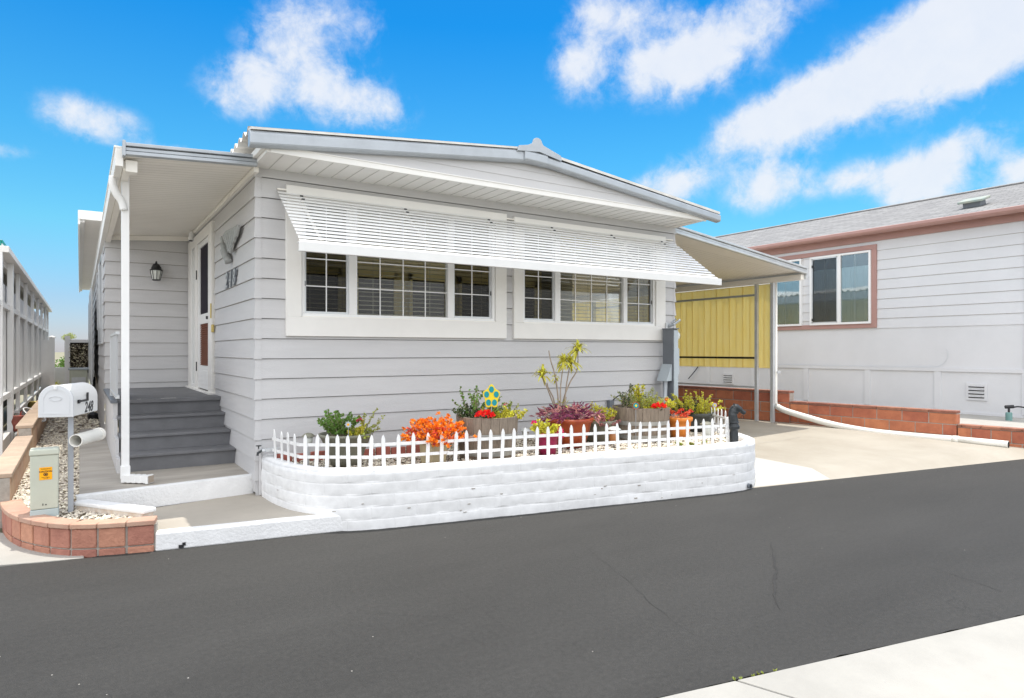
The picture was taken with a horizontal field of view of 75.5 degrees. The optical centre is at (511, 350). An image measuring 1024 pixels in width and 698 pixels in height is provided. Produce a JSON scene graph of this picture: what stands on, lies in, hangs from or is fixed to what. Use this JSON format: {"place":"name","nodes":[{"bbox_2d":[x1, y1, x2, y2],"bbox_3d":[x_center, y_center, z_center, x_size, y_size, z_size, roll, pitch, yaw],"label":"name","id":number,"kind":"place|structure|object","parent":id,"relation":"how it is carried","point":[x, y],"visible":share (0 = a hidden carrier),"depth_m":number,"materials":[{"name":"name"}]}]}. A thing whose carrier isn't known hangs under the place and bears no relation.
{"place":"outdoors","nodes":[
{"label":"outdoors","id":0,"kind":"place"},
{"bbox_2d":[0,533,83,566],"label":"neighbour drive","id":1,"kind":"structure","parent":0,"point":[11,553],"depth_m":4.97,"materials":[{"name":"concrete"}]},
{"bbox_2d":[14,415,112,518],"bbox_3d":[-7.471,1.447,11.379,1.000,0.200,15.360,0,0,-33],"label":"gravel base","id":2,"kind":"object","parent":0,"point":[83,425],"visible":0.03,"depth_m":7.13,"materials":[{"name":"gravel"},{"name":"pebbles"}]},
{"bbox_2d":[0,400,49,527],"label":"boundary wall","id":3,"kind":"structure","parent":2,"relation":"on","point":[30,426],"depth_m":7.14,"materials":[{"name":"concrete"}]},
{"bbox_2d":[11,415,23,431],"bbox_3d":[-7.168,1.054,9.582,0.180,0.225,0.175,0,0,-33],"label":"flower pot","id":4,"kind":"object","parent":3,"relation":"on","point":[16,419],"visible":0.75,"depth_m":9.51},
{"bbox_2d":[20,407,45,421],"bbox_3d":[-7.651,1.108,10.487,0.421,0.426,0.375,0,0,-33],"label":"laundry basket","id":5,"kind":"object","parent":3,"relation":"on","point":[25,410],"visible":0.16,"depth_m":10.51,"materials":[{"name":"white plastic"}]},
{"bbox_2d":[38,382,96,513],"bbox_3d":[-3.750,0.817,5.606,0.262,1.081,0.578,0,0,-14],"label":"mailbox","id":6,"kind":"object","parent":2,"relation":"on","point":[70,401],"visible":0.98,"depth_m":5.46,"materials":[{"name":"white plastic"}]},
{"bbox_2d":[38,385,73,417],"bbox_3d":[-3.690,0.407,5.343,0.252,0.263,0.039,0,0,-14],"label":"door","id":7,"kind":"structure","parent":6,"relation":"in","point":[55,400],"depth_m":5.34,"materials":[{"name":"grey plastic"}]},
{"bbox_2d":[69,427,105,446],"bbox_3d":[-3.611,0.733,5.624,0.114,0.116,0.392,0,0,-7],"label":"newspaper tube","id":8,"kind":"object","parent":6,"relation":"attached to","point":[87,437],"visible":1,"depth_m":5.56,"materials":[{"name":"white plastic"}]},
{"bbox_2d":[12,432,132,518],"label":"gravel","id":9,"kind":"structure","parent":2,"relation":"on","point":[51,441],"depth_m":6.60,"materials":[{"name":"gravel"}]},
{"bbox_2d":[29,446,59,515],"bbox_3d":[-3.780,1.077,5.346,0.200,0.580,0.166,0,0,-33],"label":"utility box","id":10,"kind":"object","parent":9,"relation":"on","point":[44,480],"visible":0.99,"depth_m":5.28,"materials":[{"name":"beige plastic"}]},
{"bbox_2d":[65,336,87,383],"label":"yard gate","id":11,"kind":"structure","parent":2,"relation":"on","point":[76,353],"depth_m":17.30,"materials":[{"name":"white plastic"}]},
{"bbox_2d":[68,367,88,383],"bbox_3d":[-10.361,0.872,15.798,0.420,0.930,0.440,0,0,-33],"label":"air conditioner","id":12,"kind":"object","parent":2,"relation":"on","point":[78,375],"visible":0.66,"depth_m":15.63,"materials":[{"name":"beige plastic"}]},
{"bbox_2d":[0,499,157,557],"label":"brick planter","id":13,"kind":"object","parent":2,"relation":"on","point":[49,534],"visible":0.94,"depth_m":5.06,"materials":[{"name":"brick"}]},
{"bbox_2d":[74,499,155,517],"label":"wall","id":14,"kind":"structure","parent":2,"relation":"on","point":[110,508],"depth_m":5.37,"materials":[{"name":"concrete"}]},
{"bbox_2d":[40,411,100,437],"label":"gravel","id":15,"kind":"structure","parent":0,"point":[80,420],"depth_m":11.78,"materials":[{"name":"gravel"}]},
{"bbox_2d":[79,427,248,493],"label":"slab","id":16,"kind":"structure","parent":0,"point":[97,472],"depth_m":6.71,"materials":[{"name":"concrete"}]},
{"bbox_2d":[75,474,253,506],"bbox_3d":[-3.152,1.325,6.113,1.485,0.189,0.073,0,0,-41],"label":"step edge","id":17,"kind":"object","parent":16,"relation":"attached to","point":[160,495],"visible":0.71,"depth_m":6.12,"materials":[{"name":"concrete"}]},
{"bbox_2d":[103,387,235,472],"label":"porch steps","id":18,"kind":"structure","parent":16,"relation":"on","point":[174,427],"depth_m":7.41,"materials":[{"name":"grey paint"}]},
{"bbox_2d":[110,331,119,398],"bbox_3d":[-4.466,0.174,7.419,0.036,0.745,1.520,0,0,-33],"label":"privacy panel","id":19,"kind":"object","parent":18,"relation":"on","point":[114,364],"visible":1,"depth_m":7.19,"materials":[{"name":"grey"}]},
{"bbox_2d":[0,352,1021,697],"bbox_3d":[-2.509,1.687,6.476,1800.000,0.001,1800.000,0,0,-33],"label":"ground","id":20,"kind":"structure","parent":0,"point":[60,356],"depth_m":15.32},
{"bbox_2d":[0,245,51,455],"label":"screened carport","id":21,"kind":"object","parent":20,"relation":"on","point":[24,328],"visible":0.75,"depth_m":10.75,"materials":[{"name":"white paint"}]},
{"bbox_2d":[27,401,35,407],"bbox_3d":[-9.604,1.192,13.306,0.280,0.350,0.273,0,0,-33],"label":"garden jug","id":22,"kind":"object","parent":20,"relation":"on","point":[30,404],"visible":0.21,"depth_m":13.20,"materials":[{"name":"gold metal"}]},
{"bbox_2d":[41,336,55,391],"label":"vinyl fence","id":23,"kind":"object","parent":20,"relation":"on","point":[47,363],"visible":0.8,"depth_m":16.99,"materials":[{"name":"plastic"}]},
{"bbox_2d":[20,367,88,394],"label":"white wall","id":24,"kind":"structure","parent":20,"relation":"on","point":[59,375],"depth_m":21.26,"materials":[{"name":"paint"}]},
{"bbox_2d":[55,356,64,366],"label":"hedge shrub","id":25,"kind":"object","parent":20,"relation":"on","point":[61,363],"visible":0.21,"depth_m":25.40,"materials":[{"name":"green plant"}]},
{"bbox_2d":[61,333,76,340],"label":"palm like tree","id":26,"kind":"object","parent":20,"relation":"on","point":[68,334],"visible":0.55,"depth_m":42.93,"materials":[{"name":"green plant"}]},
{"bbox_2d":[153,493,315,529],"bbox_3d":[-2.367,1.492,6.073,1.882,0.150,1.244,0,0,-22],"label":"landing","id":27,"kind":"object","parent":20,"relation":"on","point":[243,508],"visible":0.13,"depth_m":5.79,"materials":[{"name":"concrete"}]},
{"bbox_2d":[256,445,280,494],"bbox_3d":[-2.361,1.161,6.405,0.237,0.493,0.134,0,0,7],"label":"hose bib","id":28,"kind":"object","parent":27,"relation":"on","point":[260,451],"visible":0.83,"depth_m":6.44,"materials":[{"name":"grey metal"}]},
{"bbox_2d":[78,126,720,495],"bbox_3d":[-5.696,-0.490,15.489,7.470,3.815,20.025,0,0,-33],"label":"mobile home","id":29,"kind":"object","parent":20,"relation":"on","point":[284,335],"visible":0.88,"depth_m":7.65,"materials":[{"name":"paint"}]},
{"bbox_2d":[87,377,98,419],"bbox_3d":[-8.373,0.944,13.197,0.200,0.826,1.059,0,0,-33],"label":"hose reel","id":30,"kind":"object","parent":29,"relation":"attached to","point":[92,415],"visible":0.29,"depth_m":12.80,"materials":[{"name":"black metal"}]},
{"bbox_2d":[96,254,103,344],"bbox_3d":[-7.026,-0.813,11.265,0.100,1.400,2.300,0,0,-33],"label":"window","id":31,"kind":"structure","parent":29,"relation":"in","point":[99,282],"depth_m":10.36,"materials":[{"name":"grey metal"}]},
{"bbox_2d":[150,261,162,280],"bbox_3d":[-5.328,-1.194,9.893,0.176,0.292,0.232,0,0,-33],"label":"wall lantern","id":32,"kind":"object","parent":29,"relation":"attached to","point":[156,270],"depth_m":9.82,"materials":[{"name":"black metal"}]},
{"bbox_2d":[188,232,193,241],"bbox_3d":[-4.708,-1.678,9.698,0.089,0.154,0.107,0,0,13],"label":"security camera","id":33,"kind":"object","parent":29,"relation":"attached to","point":[191,237],"visible":0.93,"depth_m":9.67,"materials":[{"name":"white plastic"}]},
{"bbox_2d":[196,237,207,390],"bbox_3d":[-4.223,-0.486,9.026,0.061,2.035,0.975,0,0,-33],"label":"screen door","id":34,"kind":"structure","parent":29,"relation":"in","point":[203,246],"depth_m":9.08,"materials":[{"name":"white plastic"}]},
{"bbox_2d":[220,225,239,263],"bbox_3d":[-3.141,-1.161,7.338,0.095,0.384,1.105,0,0,-33],"label":"bird ornament","id":35,"kind":"object","parent":29,"relation":"attached to","point":[230,235],"visible":1,"depth_m":7.32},
{"bbox_2d":[225,268,236,288],"bbox_3d":[-3.153,-0.809,7.402,0.021,0.188,0.591,0,0,-33],"label":"house number","id":36,"kind":"object","parent":29,"relation":"attached to","point":[231,278],"visible":1,"depth_m":7.35,"materials":[{"name":"grey metal"}]},
{"bbox_2d":[285,184,506,338],"bbox_3d":[-1.203,-0.903,7.372,2.611,1.510,0.180,0,0,-33],"label":"window","id":37,"kind":"structure","parent":29,"relation":"in","point":[299,321],"depth_m":7.19,"materials":[{"name":"white paint"}]},
{"bbox_2d":[276,188,721,284],"bbox_3d":[0.231,-1.247,7.723,5.610,0.732,0.888,0,0,-33],"label":"window awning","id":38,"kind":"object","parent":29,"relation":"attached to","point":[431,255],"depth_m":7.19,"materials":[{"name":"white metal"}]},
{"bbox_2d":[512,217,665,339],"bbox_3d":[1.071,-0.893,8.859,2.606,1.490,0.180,0,0,-33],"label":"window","id":39,"kind":"structure","parent":29,"relation":"in","point":[522,327],"depth_m":8.80,"materials":[{"name":"white paint"}]},
{"bbox_2d":[607,395,630,408],"bbox_3d":[1.470,0.692,8.998,0.380,0.191,0.093,0,0,-33],"label":"outlet box","id":40,"kind":"object","parent":29,"relation":"attached to","point":[610,403],"visible":0.42,"depth_m":8.91,"materials":[{"name":"grey metal"}]},
{"bbox_2d":[665,318,680,327],"bbox_3d":[2.313,-0.390,9.489,0.222,0.154,0.078,0,0,4],"label":"lamp bracket","id":41,"kind":"object","parent":29,"relation":"attached to","point":[668,325],"visible":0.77,"depth_m":9.48,"materials":[{"name":"grey metal"}]},
{"bbox_2d":[0,459,1023,697],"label":"road","id":42,"kind":"structure","parent":0,"point":[541,605],"depth_m":4.14,"materials":[{"name":"asphalt"}]},
{"bbox_2d":[155,514,342,550],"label":"kerb","id":43,"kind":"structure","parent":42,"relation":"on","point":[188,537],"depth_m":5.39,"materials":[{"name":"white"}]},
{"bbox_2d":[261,427,755,530],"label":"planter wall","id":44,"kind":"structure","parent":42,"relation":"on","point":[367,498],"depth_m":6.21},
{"bbox_2d":[272,429,299,463],"bbox_3d":[-2.097,0.903,6.111,0.031,0.319,0.573,0,0,-44],"label":"picket fence","id":45,"kind":"object","parent":44,"relation":"on","point":[281,440],"visible":0.83,"depth_m":6.10,"materials":[{"name":"white plastic"}]},
{"bbox_2d":[299,434,373,467],"bbox_3d":[-1.551,0.903,5.895,0.706,0.319,0.030,0,0,2],"label":"picket fence","id":46,"kind":"object","parent":44,"relation":"on","point":[337,456],"visible":0.81,"depth_m":5.89,"materials":[{"name":"white plastic"}]},
{"bbox_2d":[290,432,740,467],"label":"gravel","id":47,"kind":"structure","parent":44,"relation":"in","point":[377,462],"depth_m":7.11,"materials":[{"name":"gravel"}]},
{"bbox_2d":[301,433,314,464],"bbox_3d":[-1.893,0.924,6.138,0.124,0.326,0.124,0,0,-33],"label":"solar light","id":48,"kind":"object","parent":47,"relation":"on","point":[310,436],"visible":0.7,"depth_m":6.12,"materials":[{"name":"white plastic"}]},
{"bbox_2d":[318,430,372,466],"bbox_3d":[-1.566,0.924,6.232,0.504,0.296,0.504,0,0,-33],"label":"plant bowl","id":49,"kind":"object","parent":47,"relation":"on","point":[342,439],"visible":0.57,"depth_m":6.08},
{"bbox_2d":[317,409,361,435],"bbox_3d":[-1.630,0.672,6.192,0.418,0.266,0.428,0,0,-3],"label":"succulent bush","id":50,"kind":"object","parent":49,"relation":"on","point":[337,426],"visible":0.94,"depth_m":6.14,"materials":[{"name":"green plant"}]},
{"bbox_2d":[346,418,365,435],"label":"flowering plant","id":51,"kind":"object","parent":49,"relation":"in","point":[359,430],"visible":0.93,"depth_m":6.16,"materials":[{"name":"yellow plant"}]},
{"bbox_2d":[346,408,384,438],"bbox_3d":[-1.462,0.687,6.331,0.445,0.299,0.526,0,0,15],"label":"succulent bush","id":52,"kind":"object","parent":49,"relation":"in","point":[352,430],"visible":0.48,"depth_m":6.27,"materials":[{"name":"green plant"}]},
{"bbox_2d":[344,421,351,435],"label":"pinwheel flower","id":53,"kind":"object","parent":47,"relation":"on","point":[348,424],"visible":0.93,"depth_m":6.06,"materials":[{"name":"white plastic"}]},
{"bbox_2d":[277,444,419,462],"bbox_3d":[-1.613,1.037,6.632,1.442,0.100,0.056,0,0,-26],"label":"garden edging","id":54,"kind":"object","parent":47,"relation":"on","point":[393,450],"visible":0.27,"depth_m":6.74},
{"bbox_2d":[374,432,448,465],"bbox_3d":[-0.902,0.902,6.012,0.694,0.319,0.028,0,0,-23],"label":"picket fence","id":55,"kind":"object","parent":47,"relation":"on","point":[412,454],"visible":0.83,"depth_m":6.00,"materials":[{"name":"white plastic"}]},
{"bbox_2d":[420,439,446,462],"bbox_3d":[-0.752,0.955,6.311,0.229,0.235,0.229,0,0,40],"label":"square pot","id":56,"kind":"object","parent":47,"relation":"on","point":[434,458],"visible":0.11,"depth_m":6.25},
{"bbox_2d":[400,411,476,447],"bbox_3d":[-0.735,0.745,6.299,0.740,0.329,0.660,0,0,-33],"label":"orange succulent","id":57,"kind":"object","parent":56,"relation":"in","point":[421,428],"visible":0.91,"depth_m":6.18,"materials":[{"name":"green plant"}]},
{"bbox_2d":[447,428,517,461],"bbox_3d":[-0.260,0.903,6.272,0.734,0.319,0.028,0,0,-24],"label":"picket fence","id":58,"kind":"object","parent":47,"relation":"on","point":[479,439],"visible":0.81,"depth_m":6.25,"materials":[{"name":"white plastic"}]},
{"bbox_2d":[456,413,517,459],"bbox_3d":[-0.252,0.860,6.697,0.630,0.424,0.624,0,0,-33],"label":"half barrel","id":59,"kind":"object","parent":47,"relation":"on","point":[484,426],"visible":0.57,"depth_m":6.43,"materials":[{"name":"brown wood"}]},
{"bbox_2d":[452,403,480,417],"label":"green shrub","id":60,"kind":"object","parent":59,"relation":"on","point":[459,412],"visible":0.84,"depth_m":6.54,"materials":[{"name":"green plant"}]},
{"bbox_2d":[452,385,511,417],"bbox_3d":[-0.277,0.522,6.677,0.511,0.338,0.567,0,0,35],"label":"green shrub","id":61,"kind":"object","parent":59,"relation":"on","point":[475,404],"visible":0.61,"depth_m":6.69,"materials":[{"name":"green plant"}]},
{"bbox_2d":[474,409,495,418],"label":"flowering plant","id":62,"kind":"object","parent":59,"relation":"on","point":[483,414],"visible":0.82,"depth_m":6.42,"materials":[{"name":"red plant"}]},
{"bbox_2d":[483,384,499,411],"bbox_3d":[-0.202,0.527,6.504,0.168,0.399,0.013,0,0,0],"label":"flower ornament","id":63,"kind":"object","parent":59,"relation":"in","point":[491,394],"visible":0.98,"depth_m":6.50,"materials":[{"name":"yellow ceramic"}]},
{"bbox_2d":[482,405,527,418],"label":"yellow succulent","id":64,"kind":"object","parent":59,"relation":"in","point":[505,413],"visible":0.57,"depth_m":6.69,"materials":[{"name":"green plant"}]},
{"bbox_2d":[492,400,518,417],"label":"green shrub","id":65,"kind":"object","parent":59,"relation":"in","point":[509,408],"visible":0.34,"depth_m":6.84,"materials":[{"name":"green plant"}]},
{"bbox_2d":[520,428,530,434],"bbox_3d":[0.146,0.959,7.113,0.124,0.256,0.124,0,0,-33],"label":"solar light","id":66,"kind":"object","parent":47,"relation":"on","point":[527,429],"visible":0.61,"depth_m":7.08,"materials":[{"name":"grey"}]},
{"bbox_2d":[517,426,565,456],"bbox_3d":[0.300,0.903,6.511,0.532,0.318,0.030,0,0,-23],"label":"picket fence","id":67,"kind":"object","parent":47,"relation":"on","point":[537,447],"visible":0.83,"depth_m":6.51,"materials":[{"name":"white plastic"}]},
{"bbox_2d":[539,432,558,454],"bbox_3d":[0.368,0.960,6.840,0.238,0.225,0.238,0,0,-33],"label":"round pot","id":68,"kind":"object","parent":47,"relation":"on","point":[542,441],"visible":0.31,"depth_m":6.76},
{"bbox_2d":[530,419,563,438],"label":"flowering plant","id":69,"kind":"object","parent":68,"relation":"in","point":[542,426],"visible":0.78,"depth_m":6.77,"materials":[{"name":"yellow plant"}]},
{"bbox_2d":[544,417,593,448],"bbox_3d":[0.635,0.907,7.361,0.556,0.330,0.556,0,0,-33],"label":"tall pot","id":70,"kind":"object","parent":47,"relation":"on","point":[577,425],"visible":0.45,"depth_m":7.15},
{"bbox_2d":[532,339,586,417],"bbox_3d":[0.562,0.330,7.481,0.874,0.926,0.330,0,0,-42],"label":"spiky plant","id":71,"kind":"object","parent":70,"relation":"on","point":[569,360],"visible":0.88,"depth_m":7.47,"materials":[{"name":"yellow plant"}]},
{"bbox_2d":[530,401,607,423],"bbox_3d":[0.592,0.699,7.358,0.875,0.306,0.723,0,0,-33],"label":"purple plant","id":72,"kind":"object","parent":70,"relation":"in","point":[573,412],"visible":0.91,"depth_m":7.28,"materials":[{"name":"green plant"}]},
{"bbox_2d":[564,422,634,453],"bbox_3d":[0.908,0.903,6.771,0.836,0.319,0.028,0,0,-24],"label":"picket fence","id":73,"kind":"object","parent":47,"relation":"on","point":[595,433],"visible":0.81,"depth_m":6.76,"materials":[{"name":"white plastic"}]},
{"bbox_2d":[587,419,615,441],"bbox_3d":[1.028,0.942,7.773,0.408,0.260,0.408,0,0,-33],"label":"round pot","id":74,"kind":"object","parent":47,"relation":"on","point":[600,438],"visible":0.43,"depth_m":7.61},
{"bbox_2d":[582,401,616,420],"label":"yellow succulent","id":75,"kind":"object","parent":74,"relation":"in","point":[596,407],"visible":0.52,"depth_m":7.71,"materials":[{"name":"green plant"}]},
{"bbox_2d":[597,414,620,426],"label":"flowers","id":76,"kind":"object","parent":74,"relation":"in","point":[604,420],"visible":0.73,"depth_m":7.60,"materials":[{"name":"pink plant"}]},
{"bbox_2d":[608,426,620,445],"bbox_3d":[1.144,0.969,7.431,0.170,0.236,0.170,0,0,-33],"label":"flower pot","id":77,"kind":"object","parent":47,"relation":"on","point":[612,437],"visible":0.62,"depth_m":7.38,"materials":[{"name":"orange"}]},
{"bbox_2d":[612,404,669,442],"bbox_3d":[1.551,0.868,7.960,0.690,0.409,0.683,0,0,-33],"label":"half barrel","id":78,"kind":"object","parent":47,"relation":"on","point":[635,417],"visible":0.63,"depth_m":7.67,"materials":[{"name":"brown wood"}]},
{"bbox_2d":[619,383,632,407],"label":"green shrub","id":79,"kind":"object","parent":78,"relation":"on","point":[623,401],"visible":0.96,"depth_m":7.82,"materials":[{"name":"green plant"}]},
{"bbox_2d":[631,383,645,403],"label":"green shrub","id":80,"kind":"object","parent":78,"relation":"on","point":[637,388],"visible":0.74,"depth_m":8.06,"materials":[{"name":"yellow plant"}]},
{"bbox_2d":[611,388,667,408],"bbox_3d":[1.556,0.568,8.014,0.586,0.275,0.600,0,0,-33],"label":"green shrub","id":81,"kind":"object","parent":78,"relation":"on","point":[642,403],"visible":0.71,"depth_m":7.93,"materials":[{"name":"green plant"}]},
{"bbox_2d":[643,396,674,409],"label":"yellow succulent","id":82,"kind":"object","parent":78,"relation":"in","point":[669,403],"visible":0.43,"depth_m":7.91,"materials":[{"name":"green plant"}]},
{"bbox_2d":[651,402,666,409],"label":"flowering plant","id":83,"kind":"object","parent":78,"relation":"on","point":[655,406],"visible":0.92,"depth_m":7.68,"materials":[{"name":"red plant"}]},
{"bbox_2d":[633,420,682,448],"bbox_3d":[1.564,0.903,7.045,0.634,0.318,0.029,0,0,-23],"label":"picket fence","id":84,"kind":"object","parent":47,"relation":"on","point":[659,429],"visible":0.81,"depth_m":7.04,"materials":[{"name":"white plastic"}]},
{"bbox_2d":[657,328,679,415],"bbox_3d":[2.159,0.385,9.293,0.444,1.405,0.235,0,0,-33],"label":"meter cabinet","id":85,"kind":"object","parent":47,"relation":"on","point":[668,373],"visible":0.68,"depth_m":9.27,"materials":[{"name":"grey metal"}]},
{"bbox_2d":[669,416,692,437],"bbox_3d":[2.069,0.945,8.155,0.318,0.255,0.318,0,0,-33],"label":"round pot","id":86,"kind":"object","parent":47,"relation":"on","point":[682,423],"visible":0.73,"depth_m":8.04,"materials":[{"name":"orange ceramic"}]},
{"bbox_2d":[670,408,693,417],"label":"red succulent","id":87,"kind":"object","parent":86,"relation":"in","point":[686,414],"visible":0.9,"depth_m":8.11,"materials":[{"name":"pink plant"}]},
{"bbox_2d":[689,412,715,431],"bbox_3d":[2.483,0.947,8.856,0.478,0.250,0.478,0,0,-33],"label":"round pot","id":88,"kind":"object","parent":47,"relation":"on","point":[708,417],"visible":0.36,"depth_m":8.65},
{"bbox_2d":[664,398,698,415],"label":"green shrub","id":89,"kind":"object","parent":88,"relation":"in","point":[684,407],"visible":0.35,"depth_m":8.72,"materials":[{"name":"green plant"}]},
{"bbox_2d":[670,390,725,413],"bbox_3d":[2.439,0.702,8.791,0.767,0.364,0.719,0,0,2],"label":"yellow shrub","id":90,"kind":"object","parent":88,"relation":"in","point":[701,408],"visible":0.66,"depth_m":8.71,"materials":[{"name":"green plant"}]},
{"bbox_2d":[681,418,724,445],"bbox_3d":[2.113,0.905,7.285,0.610,0.314,0.028,0,0,-25],"label":"picket fence","id":91,"kind":"object","parent":47,"relation":"on","point":[695,427],"visible":0.81,"depth_m":7.27,"materials":[{"name":"white plastic"}]},
{"bbox_2d":[700,421,710,435],"bbox_3d":[2.396,0.979,8.130,0.170,0.216,0.170,0,0,-33],"label":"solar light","id":92,"kind":"object","parent":47,"relation":"on","point":[707,431],"visible":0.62,"depth_m":8.08,"materials":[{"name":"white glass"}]},
{"bbox_2d":[711,407,729,433],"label":"picket fence","id":93,"kind":"object","parent":47,"relation":"on","point":[718,417],"visible":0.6,"depth_m":8.51,"materials":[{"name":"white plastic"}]},
{"bbox_2d":[724,417,729,441],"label":"picket fence","id":94,"kind":"object","parent":47,"relation":"on","point":[727,435],"visible":0.45,"depth_m":7.49,"materials":[{"name":"white plastic"}]},
{"bbox_2d":[728,403,745,441],"bbox_3d":[2.564,0.837,7.529,0.198,0.480,0.130,0,0,17],"label":"hitching post","id":95,"kind":"object","parent":47,"relation":"on","point":[733,412],"visible":0.98,"depth_m":7.50,"materials":[{"name":"grey metal"}]},
{"bbox_2d":[771,547,780,609],"bbox_3d":[1.847,1.548,4.648,0.045,0.001,1.497,0,0,21],"label":"road crack","id":96,"kind":"object","parent":42,"relation":"on","point":[774,578],"visible":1,"depth_m":4.47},
{"bbox_2d":[0,0,1023,351],"label":"sky","id":97,"kind":"structure","parent":0,"point":[759,114],"materials":[{"name":"blue"}]},
{"bbox_2d":[662,681,789,697],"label":"pavement","id":98,"kind":"structure","parent":0,"point":[734,689],"depth_m":2.98,"materials":[{"name":"concrete"}]},
{"bbox_2d":[753,457,828,486],"bbox_3d":[2.556,1.479,8.268,1.839,0.143,1.897,0,0,-33],"label":"driveway apron","id":99,"kind":"object","parent":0,"point":[769,472],"visible":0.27,"depth_m":7.96,"materials":[{"name":"beige paint"}]},
{"bbox_2d":[584,181,1023,417],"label":"neighbouring house","id":100,"kind":"structure","parent":0,"point":[916,304],"depth_m":13.54,"materials":[{"name":"beige"}]},
{"bbox_2d":[769,259,802,326],"bbox_3d":[6.486,-1.356,15.671,0.070,1.555,0.855,0,0,-33],"label":"window","id":101,"kind":"structure","parent":100,"relation":"in","point":[790,293],"depth_m":15.58,"materials":[{"name":"white plastic"}]},
{"bbox_2d":[809,250,870,325],"bbox_3d":[7.216,-1.356,14.554,0.070,1.555,1.393,0,0,-33],"label":"window","id":102,"kind":"structure","parent":100,"relation":"in","point":[840,295],"depth_m":14.52,"materials":[{"name":"white plastic"}]},
{"bbox_2d":[679,415,1023,487],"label":"driveway","id":103,"kind":"structure","parent":0,"point":[830,453],"depth_m":9.55,"materials":[{"name":"concrete"}]},
{"bbox_2d":[572,227,807,422],"bbox_3d":[0.219,-0.231,16.657,4.030,3.296,13.950,0,0,-33],"label":"carport","id":104,"kind":"object","parent":103,"relation":"on","point":[725,326],"visible":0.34,"depth_m":13.42,"materials":[{"name":"beige metal"}]},
{"bbox_2d":[775,283,1009,447],"bbox_3d":[6.250,0.076,11.353,0.168,2.777,3.748,0,0,-39],"label":"drain pipe","id":105,"kind":"object","parent":104,"relation":"attached to","point":[953,438],"visible":0.88,"depth_m":11.49,"materials":[{"name":"white"}]},
{"bbox_2d":[678,385,1023,447],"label":"retaining wall","id":106,"kind":"structure","parent":103,"relation":"on","point":[926,421],"depth_m":11.69,"materials":[{"name":"brick"}]},
{"bbox_2d":[737,615,1023,697],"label":"pavement","id":107,"kind":"structure","parent":0,"point":[983,661],"depth_m":3.18,"materials":[{"name":"concrete"}]},
{"bbox_2d":[960,414,1023,427],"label":"neighbour yard","id":108,"kind":"structure","parent":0,"point":[986,420],"depth_m":11.18,"materials":[{"name":"concrete"}]},
{"bbox_2d":[1004,405,1023,420],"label":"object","id":109,"kind":"object","parent":108,"relation":"on","point":[1008,415],"visible":1,"depth_m":11.31,"materials":[{"name":"teal metal"}]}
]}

